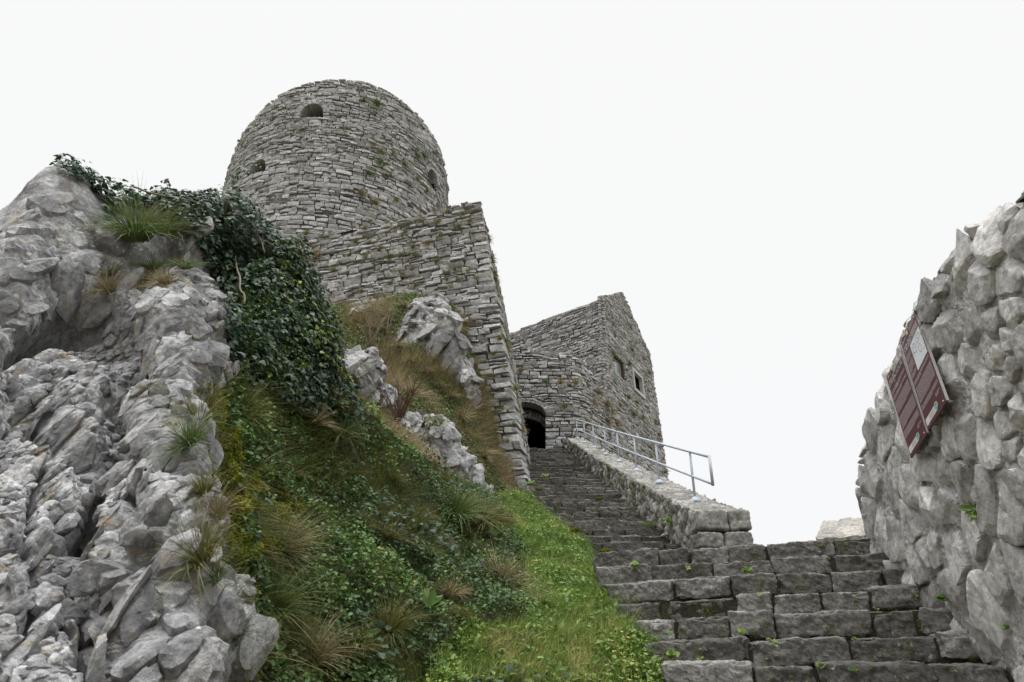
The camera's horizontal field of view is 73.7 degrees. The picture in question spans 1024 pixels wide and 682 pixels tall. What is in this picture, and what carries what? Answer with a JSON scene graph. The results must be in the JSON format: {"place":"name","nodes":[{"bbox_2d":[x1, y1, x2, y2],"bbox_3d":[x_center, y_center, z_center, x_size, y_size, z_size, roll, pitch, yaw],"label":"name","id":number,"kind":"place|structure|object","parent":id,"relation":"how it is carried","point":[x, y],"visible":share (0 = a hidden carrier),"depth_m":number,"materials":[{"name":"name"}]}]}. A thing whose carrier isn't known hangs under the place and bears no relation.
{"place":"outdoors","nodes":[
{"label":"outdoors","id":0,"kind":"place"},
{"bbox_2d":[323,289,527,494],"bbox_3d":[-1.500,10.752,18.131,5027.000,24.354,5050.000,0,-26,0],"label":"hillside","id":1,"kind":"structure","parent":0,"point":[389,340],"depth_m":16.30,"materials":[{"name":"plant"}]},
{"bbox_2d":[0,166,405,681],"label":"rock crag","id":2,"kind":"structure","parent":1,"relation":"on","point":[87,390],"depth_m":3.49,"materials":[{"name":"stone"}]},
{"bbox_2d":[78,263,140,305],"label":"grass tussock","id":3,"kind":"object","parent":2,"relation":"on","point":[105,288],"depth_m":5.19,"materials":[{"name":"plant"}]},
{"bbox_2d":[95,253,144,281],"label":"grass tussock","id":4,"kind":"object","parent":2,"relation":"on","point":[114,270],"depth_m":5.40,"materials":[{"name":"plant"}]},
{"bbox_2d":[57,170,214,248],"bbox_3d":[-3.143,-1.092,5.614,1.345,0.648,1.269,11,18,17],"label":"grass tussock","id":5,"kind":"object","parent":2,"relation":"on","point":[129,232],"depth_m":5.61,"materials":[{"name":"plant"}]},
{"bbox_2d":[119,260,163,286],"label":"grass tussock","id":6,"kind":"object","parent":2,"relation":"on","point":[144,279],"depth_m":5.57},
{"bbox_2d":[129,249,170,269],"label":"grass tussock","id":7,"kind":"object","parent":2,"relation":"on","point":[151,265],"depth_m":5.66,"materials":[{"name":"plant"}]},
{"bbox_2d":[106,194,216,243],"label":"grass tussock","id":8,"kind":"object","parent":2,"relation":"on","point":[172,232],"depth_m":5.90,"materials":[{"name":"plant"}]},
{"bbox_2d":[127,261,195,293],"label":"grass tussock","id":9,"kind":"object","parent":2,"relation":"on","point":[165,281],"depth_m":4.80,"materials":[{"name":"plant"}]},
{"bbox_2d":[128,402,235,472],"bbox_3d":[-1.622,0.440,3.363,0.584,0.576,0.209,-1,-55,25],"label":"grass tussock","id":10,"kind":"object","parent":2,"relation":"on","point":[188,434],"depth_m":3.39,"materials":[{"name":"plant"}]},
{"bbox_2d":[164,249,221,269],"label":"grass tussock","id":11,"kind":"object","parent":2,"relation":"on","point":[188,265],"depth_m":5.29,"materials":[{"name":"plant"}]},
{"bbox_2d":[124,490,277,633],"bbox_3d":[-1.335,0.808,2.757,0.749,0.749,0.302,-27,-58,-16],"label":"grass tussock","id":12,"kind":"object","parent":2,"relation":"on","point":[206,549],"depth_m":2.81,"materials":[{"name":"plant"}]},
{"bbox_2d":[156,377,245,443],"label":"grass tussock","id":13,"kind":"object","parent":2,"relation":"on","point":[195,409],"depth_m":3.64,"materials":[{"name":"plant"}]},
{"bbox_2d":[49,153,364,424],"bbox_3d":[-2.759,-0.444,6.703,2.405,2.838,3.351,-9,-27,17],"label":"ivy","id":14,"kind":"object","parent":2,"relation":"on","point":[228,279],"visible":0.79,"depth_m":6.25,"materials":[{"name":"green plant"}]},
{"bbox_2d":[177,459,244,517],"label":"grass tussock","id":15,"kind":"object","parent":2,"relation":"on","point":[202,488],"depth_m":3.17,"materials":[{"name":"plant"}]},
{"bbox_2d":[171,474,270,547],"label":"grass tussock","id":16,"kind":"object","parent":2,"relation":"on","point":[218,513],"depth_m":3.17,"materials":[{"name":"plant"}]},
{"bbox_2d":[188,543,255,609],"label":"grass tussock","id":17,"kind":"object","parent":2,"relation":"on","point":[218,579],"depth_m":2.86,"materials":[{"name":"plant"}]},
{"bbox_2d":[205,380,238,407],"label":"grass tussock","id":18,"kind":"object","parent":2,"relation":"on","point":[211,402],"depth_m":4.30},
{"bbox_2d":[216,424,245,458],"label":"grass tussock","id":19,"kind":"object","parent":2,"relation":"on","point":[221,443],"depth_m":4.10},
{"bbox_2d":[188,370,297,681],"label":"moss","id":20,"kind":"object","parent":2,"relation":"on","point":[222,425],"visible":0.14,"depth_m":3.59,"materials":[{"name":"plant"}]},
{"bbox_2d":[219,558,276,628],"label":"grass tussock","id":21,"kind":"object","parent":2,"relation":"on","point":[240,595],"depth_m":2.96,"materials":[{"name":"plant"}]},
{"bbox_2d":[230,603,266,653],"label":"grass tussock","id":22,"kind":"object","parent":2,"relation":"on","point":[244,631],"depth_m":2.99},
{"bbox_2d":[225,378,287,435],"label":"grass tussock","id":23,"kind":"object","parent":2,"relation":"on","point":[251,404],"depth_m":4.96,"materials":[{"name":"plant"}]},
{"bbox_2d":[229,598,306,681],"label":"grass tussock","id":24,"kind":"object","parent":2,"relation":"on","point":[271,646],"depth_m":3.11,"materials":[{"name":"plant"}]},
{"bbox_2d":[221,79,449,241],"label":"round tower","id":25,"kind":"structure","parent":1,"relation":"on","point":[313,175],"depth_m":27.24,"materials":[{"name":"stone"}]},
{"bbox_2d":[245,153,271,173],"bbox_3d":[-9.663,-6.699,27.592,1.377,0.912,1.667,-11,-28,22],"label":"window","id":26,"kind":"structure","parent":25,"relation":"in","point":[264,159],"depth_m":27.09,"materials":[{"name":"stone"}]},
{"bbox_2d":[294,99,329,117],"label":"window","id":27,"kind":"structure","parent":25,"relation":"in","point":[317,107],"depth_m":27.77,"materials":[{"name":"stone"}]},
{"bbox_2d":[354,185,370,198],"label":"grass tuft","id":28,"kind":"object","parent":25,"relation":"attached to","point":[361,192],"visible":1,"depth_m":26.18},
{"bbox_2d":[371,92,387,106],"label":"grass tuft","id":29,"kind":"object","parent":25,"relation":"attached to","point":[377,103],"visible":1,"depth_m":28.36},
{"bbox_2d":[372,156,389,169],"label":"grass tuft","id":30,"kind":"object","parent":25,"relation":"attached to","point":[381,160],"visible":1,"depth_m":27.17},
{"bbox_2d":[424,163,439,190],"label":"window","id":31,"kind":"structure","parent":25,"relation":"in","point":[433,176],"depth_m":30.00,"materials":[{"name":"stone"}]},
{"bbox_2d":[341,345,401,415],"bbox_3d":[-2.845,0.879,13.334,1.459,2.067,1.380,0,-26,0],"label":"rock outcrop","id":32,"kind":"object","parent":1,"relation":"on","point":[370,360],"visible":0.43,"depth_m":13.16,"materials":[{"name":"stone"}]},
{"bbox_2d":[351,290,393,347],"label":"dry stalks","id":33,"kind":"object","parent":1,"relation":"on","point":[371,341],"visible":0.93,"depth_m":16.82,"materials":[{"name":"brown"}]},
{"bbox_2d":[361,318,386,330],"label":"grass tussock","id":34,"kind":"object","parent":1,"relation":"on","point":[374,325],"depth_m":17.25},
{"bbox_2d":[356,360,435,424],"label":"bare shrub","id":35,"kind":"object","parent":1,"relation":"on","point":[400,413],"visible":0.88,"depth_m":12.93,"materials":[{"name":"brown plant"}]},
{"bbox_2d":[389,339,408,347],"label":"grass tussock","id":36,"kind":"object","parent":1,"relation":"on","point":[400,344],"depth_m":16.40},
{"bbox_2d":[390,299,411,307],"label":"grass tussock","id":37,"kind":"object","parent":1,"relation":"on","point":[404,304],"depth_m":18.18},
{"bbox_2d":[382,266,421,336],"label":"dry stalks","id":38,"kind":"object","parent":1,"relation":"on","point":[395,308],"visible":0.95,"depth_m":17.49,"materials":[{"name":"brown"}]},
{"bbox_2d":[294,201,530,490],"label":"bastion wall","id":39,"kind":"structure","parent":1,"relation":"on","point":[478,298],"depth_m":20.44,"materials":[{"name":"stone"}]},
{"bbox_2d":[305,247,324,258],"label":"grass tuft","id":40,"kind":"object","parent":39,"relation":"attached to","point":[316,253],"visible":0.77,"depth_m":21.92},
{"bbox_2d":[328,292,513,493],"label":"slope weeds","id":41,"kind":"object","parent":1,"relation":"on","point":[427,382],"visible":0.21,"depth_m":16.08,"materials":[{"name":"brown plant"}]},
{"bbox_2d":[410,363,442,373],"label":"grass tussock","id":42,"kind":"object","parent":1,"relation":"on","point":[423,369],"depth_m":15.77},
{"bbox_2d":[393,292,479,400],"bbox_3d":[-1.889,0.153,17.450,2.215,3.484,1.856,0,-26,0],"label":"rock outcrop","id":43,"kind":"object","parent":1,"relation":"on","point":[437,320],"visible":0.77,"depth_m":16.90,"materials":[{"name":"stone"}]},
{"bbox_2d":[432,375,448,387],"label":"grass tussock","id":44,"kind":"object","parent":1,"relation":"on","point":[439,384],"depth_m":15.71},
{"bbox_2d":[398,410,494,494],"bbox_3d":[-1.325,2.356,13.164,1.996,1.988,1.641,0,-26,0],"label":"rock outcrop","id":45,"kind":"object","parent":1,"relation":"on","point":[432,426],"visible":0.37,"depth_m":12.68,"materials":[{"name":"stone"}]},
{"bbox_2d":[440,386,463,397],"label":"grass tussock","id":46,"kind":"object","parent":1,"relation":"on","point":[450,395],"depth_m":15.73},
{"bbox_2d":[448,400,485,422],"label":"grass tussock","id":47,"kind":"object","parent":1,"relation":"on","point":[464,415],"depth_m":15.46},
{"bbox_2d":[461,373,483,409],"bbox_3d":[-1.017,1.333,16.568,0.650,1.132,0.712,8,-27,-16],"label":"rock outcrop","id":48,"kind":"object","parent":1,"relation":"on","point":[477,380],"visible":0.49,"depth_m":16.45,"materials":[{"name":"stone"}]},
{"bbox_2d":[460,423,486,440],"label":"grass tussock","id":49,"kind":"object","parent":1,"relation":"on","point":[473,435],"depth_m":15.10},
{"bbox_2d":[475,444,505,459],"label":"grass tussock","id":50,"kind":"object","parent":1,"relation":"on","point":[487,455],"depth_m":14.94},
{"bbox_2d":[512,347,612,452],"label":"gate wall","id":51,"kind":"structure","parent":1,"relation":"on","point":[554,429],"depth_m":27.87,"materials":[{"name":"stone"}]},
{"bbox_2d":[521,398,553,448],"bbox_3d":[0.439,4.796,29.468,2.490,2.914,6.097,0,-26,0],"label":"doorway","id":52,"kind":"structure","parent":51,"relation":"in","point":[533,408],"depth_m":28.14,"materials":[{"name":"stone"}]},
{"bbox_2d":[509,292,668,479],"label":"gabled building","id":53,"kind":"structure","parent":1,"relation":"on","point":[592,335],"depth_m":32.98,"materials":[{"name":"stone"}]},
{"bbox_2d":[613,354,624,379],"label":"window","id":54,"kind":"structure","parent":53,"relation":"in","point":[618,365],"depth_m":32.85,"materials":[{"name":"grey wood"}]},
{"bbox_2d":[631,366,645,399],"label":"window","id":55,"kind":"structure","parent":53,"relation":"in","point":[638,384],"depth_m":34.76,"materials":[{"name":"white stone"}]},
{"bbox_2d":[514,447,679,556],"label":"stone staircase","id":56,"kind":"structure","parent":1,"relation":"on","point":[623,533],"depth_m":13.88,"materials":[{"name":"stone"}]},
{"bbox_2d":[531,449,675,554],"bbox_3d":[1.254,3.587,17.201,2.326,6.526,15.969,1,-26,-2],"label":"moss","id":57,"kind":"object","parent":56,"relation":"on","point":[607,508],"visible":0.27,"depth_m":13.36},
{"bbox_2d":[566,438,753,550],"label":"parapet wall","id":58,"kind":"structure","parent":56,"relation":"on","point":[706,522],"depth_m":11.18,"materials":[{"name":"stone"}]},
{"bbox_2d":[570,419,714,501],"bbox_3d":[2.704,2.655,18.378,0.420,6.466,15.969,1,-26,-2],"label":"handrail","id":59,"kind":"object","parent":58,"relation":"on","point":[694,498],"visible":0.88,"depth_m":13.21,"materials":[{"name":"metal"}]},
{"bbox_2d":[855,190,1023,681],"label":"rubble wall","id":60,"kind":"structure","parent":1,"relation":"on","point":[920,529],"depth_m":4.31,"materials":[{"name":"stone"}]},
{"bbox_2d":[886,349,930,457],"bbox_3d":[2.989,0.460,5.146,0.137,0.833,0.680,-5,-26,9],"label":"signboard","id":61,"kind":"object","parent":60,"relation":"attached to","point":[915,432],"visible":0.99,"depth_m":5.10,"materials":[{"name":"red"}]},
{"bbox_2d":[901,311,952,430],"bbox_3d":[2.897,0.189,4.782,0.141,0.872,0.643,-4,-26,9],"label":"signboard","id":62,"kind":"object","parent":60,"relation":"attached to","point":[930,390],"visible":1,"depth_m":4.74,"materials":[{"name":"red"}]},
{"bbox_2d":[934,594,947,601],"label":"plant","id":63,"kind":"object","parent":60,"relation":"attached to","point":[941,597],"depth_m":4.91,"materials":[{"name":"green plant"}]},
{"bbox_2d":[958,501,976,520],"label":"plant","id":64,"kind":"object","parent":60,"relation":"attached to","point":[968,508],"depth_m":4.34,"materials":[{"name":"green plant"}]},
{"bbox_2d":[218,201,695,681],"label":"bank","id":65,"kind":"structure","parent":0,"point":[227,207],"depth_m":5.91,"materials":[{"name":"plant"}]},
{"bbox_2d":[228,372,261,405],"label":"grass tussock","id":66,"kind":"object","parent":65,"relation":"on","point":[240,393],"depth_m":5.06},
{"bbox_2d":[231,497,297,551],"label":"grass tussock","id":67,"kind":"object","parent":65,"relation":"on","point":[268,530],"depth_m":3.82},
{"bbox_2d":[223,361,309,569],"bbox_3d":[-1.940,0.690,5.508,0.675,2.625,3.724,9,-27,-19],"label":"moss","id":68,"kind":"object","parent":65,"relation":"on","point":[237,456],"visible":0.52,"depth_m":4.25,"materials":[{"name":"plant"}]},
{"bbox_2d":[242,438,296,489],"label":"grass tussock","id":69,"kind":"object","parent":65,"relation":"on","point":[263,466],"depth_m":4.54,"materials":[{"name":"plant"}]},
{"bbox_2d":[259,647,283,680],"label":"grass tussock","id":70,"kind":"object","parent":65,"relation":"on","point":[265,670],"depth_m":3.28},
{"bbox_2d":[263,532,289,566],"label":"grass tussock","id":71,"kind":"object","parent":65,"relation":"on","point":[268,557],"depth_m":3.88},
{"bbox_2d":[287,455,305,466],"bbox_3d":[-1.708,0.950,5.409,0.162,0.138,0.094,19,-32,-35],"label":"leaf rosette","id":72,"kind":"object","parent":65,"relation":"on","point":[297,460],"visible":0.89,"depth_m":5.43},
{"bbox_2d":[259,550,343,657],"bbox_3d":[-1.291,1.366,3.653,0.915,0.394,0.913,-11,22,-29],"label":"grass tussock","id":73,"kind":"object","parent":65,"relation":"on","point":[285,602],"depth_m":3.72,"materials":[{"name":"plant"}]},
{"bbox_2d":[279,509,324,549],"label":"grass tussock","id":74,"kind":"object","parent":65,"relation":"on","point":[299,526],"depth_m":4.50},
{"bbox_2d":[286,603,324,634],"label":"grass tussock","id":75,"kind":"object","parent":65,"relation":"on","point":[295,618],"depth_m":3.85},
{"bbox_2d":[269,496,354,583],"bbox_3d":[-1.424,1.196,4.113,0.850,0.972,0.340,22,-59,27],"label":"grass tussock","id":76,"kind":"object","parent":65,"relation":"on","point":[301,542],"depth_m":4.20,"materials":[{"name":"plant"}]},
{"bbox_2d":[282,613,343,674],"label":"grass tussock","id":77,"kind":"object","parent":65,"relation":"on","point":[291,634],"depth_m":3.76,"materials":[{"name":"plant"}]},
{"bbox_2d":[297,402,355,436],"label":"grass tussock","id":78,"kind":"object","parent":65,"relation":"on","point":[321,421],"depth_m":5.99,"materials":[{"name":"plant"}]},
{"bbox_2d":[282,608,386,681],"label":"grass tussock","id":79,"kind":"object","parent":65,"relation":"on","point":[320,659],"depth_m":3.75,"materials":[{"name":"plant"}]},
{"bbox_2d":[331,529,350,543],"bbox_3d":[-1.260,1.436,5.005,0.143,0.115,0.168,0,-26,0],"label":"leaf rosette","id":80,"kind":"object","parent":65,"relation":"on","point":[342,534],"visible":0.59,"depth_m":5.02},
{"bbox_2d":[327,391,357,415],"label":"grass tussock","id":81,"kind":"object","parent":65,"relation":"on","point":[334,400],"depth_m":6.35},
{"bbox_2d":[320,405,373,451],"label":"grass tussock","id":82,"kind":"object","parent":65,"relation":"on","point":[339,434],"depth_m":6.25,"materials":[{"name":"plant"}]},
{"bbox_2d":[329,628,374,668],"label":"grass tussock","id":83,"kind":"object","parent":65,"relation":"on","point":[350,653],"depth_m":4.04,"materials":[{"name":"plant"}]},
{"bbox_2d":[334,617,393,662],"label":"grass tussock","id":84,"kind":"object","parent":65,"relation":"on","point":[361,645],"depth_m":4.17,"materials":[{"name":"plant"}]},
{"bbox_2d":[354,627,376,641],"bbox_3d":[-0.905,1.806,4.199,0.145,0.087,0.098,0,-26,0],"label":"leaf rosette","id":85,"kind":"object","parent":65,"relation":"on","point":[371,633],"visible":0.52,"depth_m":4.21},
{"bbox_2d":[349,503,390,534],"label":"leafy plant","id":86,"kind":"object","parent":65,"relation":"on","point":[368,523],"depth_m":5.58,"materials":[{"name":"plant"}]},
{"bbox_2d":[343,547,403,584],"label":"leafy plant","id":87,"kind":"object","parent":65,"relation":"on","point":[376,572],"depth_m":4.90,"materials":[{"name":"plant"}]},
{"bbox_2d":[365,482,393,504],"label":"grass tussock","id":88,"kind":"object","parent":65,"relation":"on","point":[379,496],"depth_m":6.37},
{"bbox_2d":[371,514,414,544],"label":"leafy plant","id":89,"kind":"object","parent":65,"relation":"on","point":[393,535],"depth_m":5.75,"materials":[{"name":"plant"}]},
{"bbox_2d":[385,468,411,486],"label":"grass tussock","id":90,"kind":"object","parent":65,"relation":"on","point":[400,479],"depth_m":6.94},
{"bbox_2d":[357,582,450,659],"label":"grass tussock","id":91,"kind":"object","parent":65,"relation":"on","point":[398,623],"depth_m":4.53,"materials":[{"name":"plant"}]},
{"bbox_2d":[400,533,424,546],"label":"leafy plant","id":92,"kind":"object","parent":65,"relation":"on","point":[413,540],"depth_m":5.95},
{"bbox_2d":[397,603,429,623],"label":"grass tussock","id":93,"kind":"object","parent":65,"relation":"on","point":[415,612],"depth_m":4.87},
{"bbox_2d":[397,501,445,526],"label":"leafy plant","id":94,"kind":"object","parent":65,"relation":"on","point":[419,517],"depth_m":6.57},
{"bbox_2d":[406,498,442,519],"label":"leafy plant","id":95,"kind":"object","parent":65,"relation":"on","point":[433,511],"depth_m":6.82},
{"bbox_2d":[404,539,453,556],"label":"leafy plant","id":96,"kind":"object","parent":65,"relation":"on","point":[431,553],"depth_m":6.03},
{"bbox_2d":[416,588,447,612],"bbox_3d":[-0.588,1.930,5.073,0.208,0.184,0.170,-15,-29,28],"label":"leaf rosette","id":97,"kind":"object","parent":65,"relation":"on","point":[435,598],"visible":0.93,"depth_m":5.08,"materials":[{"name":"plant"}]},
{"bbox_2d":[437,535,459,547],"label":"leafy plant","id":98,"kind":"object","parent":65,"relation":"on","point":[447,542],"depth_m":6.46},
{"bbox_2d":[421,570,476,597],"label":"grass tussock","id":99,"kind":"object","parent":65,"relation":"on","point":[450,592],"depth_m":5.54,"materials":[{"name":"plant"}]},
{"bbox_2d":[221,239,677,681],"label":"undergrowth","id":100,"kind":"object","parent":65,"relation":"on","point":[355,603],"visible":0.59,"depth_m":5.24,"materials":[{"name":"green plant"}]},
{"bbox_2d":[444,602,473,616],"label":"grass tussock","id":101,"kind":"object","parent":65,"relation":"on","point":[464,613],"depth_m":5.26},
{"bbox_2d":[451,466,471,484],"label":"grass tussock","id":102,"kind":"object","parent":65,"relation":"on","point":[458,475],"depth_m":9.23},
{"bbox_2d":[425,478,516,544],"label":"grass tussock","id":103,"kind":"object","parent":65,"relation":"on","point":[461,510],"depth_m":7.35,"materials":[{"name":"plant"}]},
{"bbox_2d":[458,524,485,535],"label":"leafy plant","id":104,"kind":"object","parent":65,"relation":"on","point":[467,530],"depth_m":7.40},
{"bbox_2d":[463,535,488,554],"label":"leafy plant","id":105,"kind":"object","parent":65,"relation":"on","point":[474,551],"depth_m":7.00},
{"bbox_2d":[460,486,530,553],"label":"grass tussock","id":106,"kind":"object","parent":65,"relation":"on","point":[493,518],"depth_m":7.71,"materials":[{"name":"plant"}]},
{"bbox_2d":[485,525,506,539],"bbox_3d":[-0.181,2.140,7.635,0.257,0.197,0.162,0,-26,0],"label":"leaf rosette","id":107,"kind":"object","parent":65,"relation":"on","point":[497,532],"visible":0.89,"depth_m":7.65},
{"bbox_2d":[479,540,519,558],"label":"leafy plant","id":108,"kind":"object","parent":65,"relation":"on","point":[502,550],"depth_m":7.11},
{"bbox_2d":[463,538,558,610],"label":"grass tussock","id":109,"kind":"object","parent":65,"relation":"on","point":[507,575],"depth_m":6.31,"materials":[{"name":"plant"}]},
{"bbox_2d":[493,589,530,612],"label":"grass tussock","id":110,"kind":"object","parent":65,"relation":"on","point":[515,608],"depth_m":5.66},
{"bbox_2d":[415,485,678,681],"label":"grass","id":111,"kind":"structure","parent":65,"relation":"on","point":[579,659],"depth_m":5.36,"materials":[{"name":"plant"}]},
{"bbox_2d":[593,538,1013,681],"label":"stone staircase","id":112,"kind":"structure","parent":65,"relation":"on","point":[802,646],"depth_m":5.38,"materials":[{"name":"stone"}]},
{"bbox_2d":[666,649,679,658],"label":"step weed","id":113,"kind":"object","parent":112,"relation":"on","point":[670,653],"visible":1,"depth_m":5.04,"materials":[{"name":"green plant"}]},
{"bbox_2d":[741,566,753,573],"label":"step weed","id":114,"kind":"object","parent":112,"relation":"on","point":[747,569],"visible":0.98,"depth_m":6.25,"materials":[{"name":"green plant"}]},
{"bbox_2d":[593,541,1005,681],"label":"moss","id":115,"kind":"object","parent":112,"relation":"on","point":[920,629],"visible":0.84,"depth_m":5.37,"materials":[{"name":"plant"}]},
{"bbox_2d":[0,0,1023,546],"label":"sky","id":116,"kind":"structure","parent":0,"point":[769,189],"materials":[{"name":"white"}]},
{"bbox_2d":[816,517,866,541],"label":"coping wall","id":117,"kind":"structure","parent":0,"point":[849,528],"depth_m":8.37,"materials":[{"name":"stone"}]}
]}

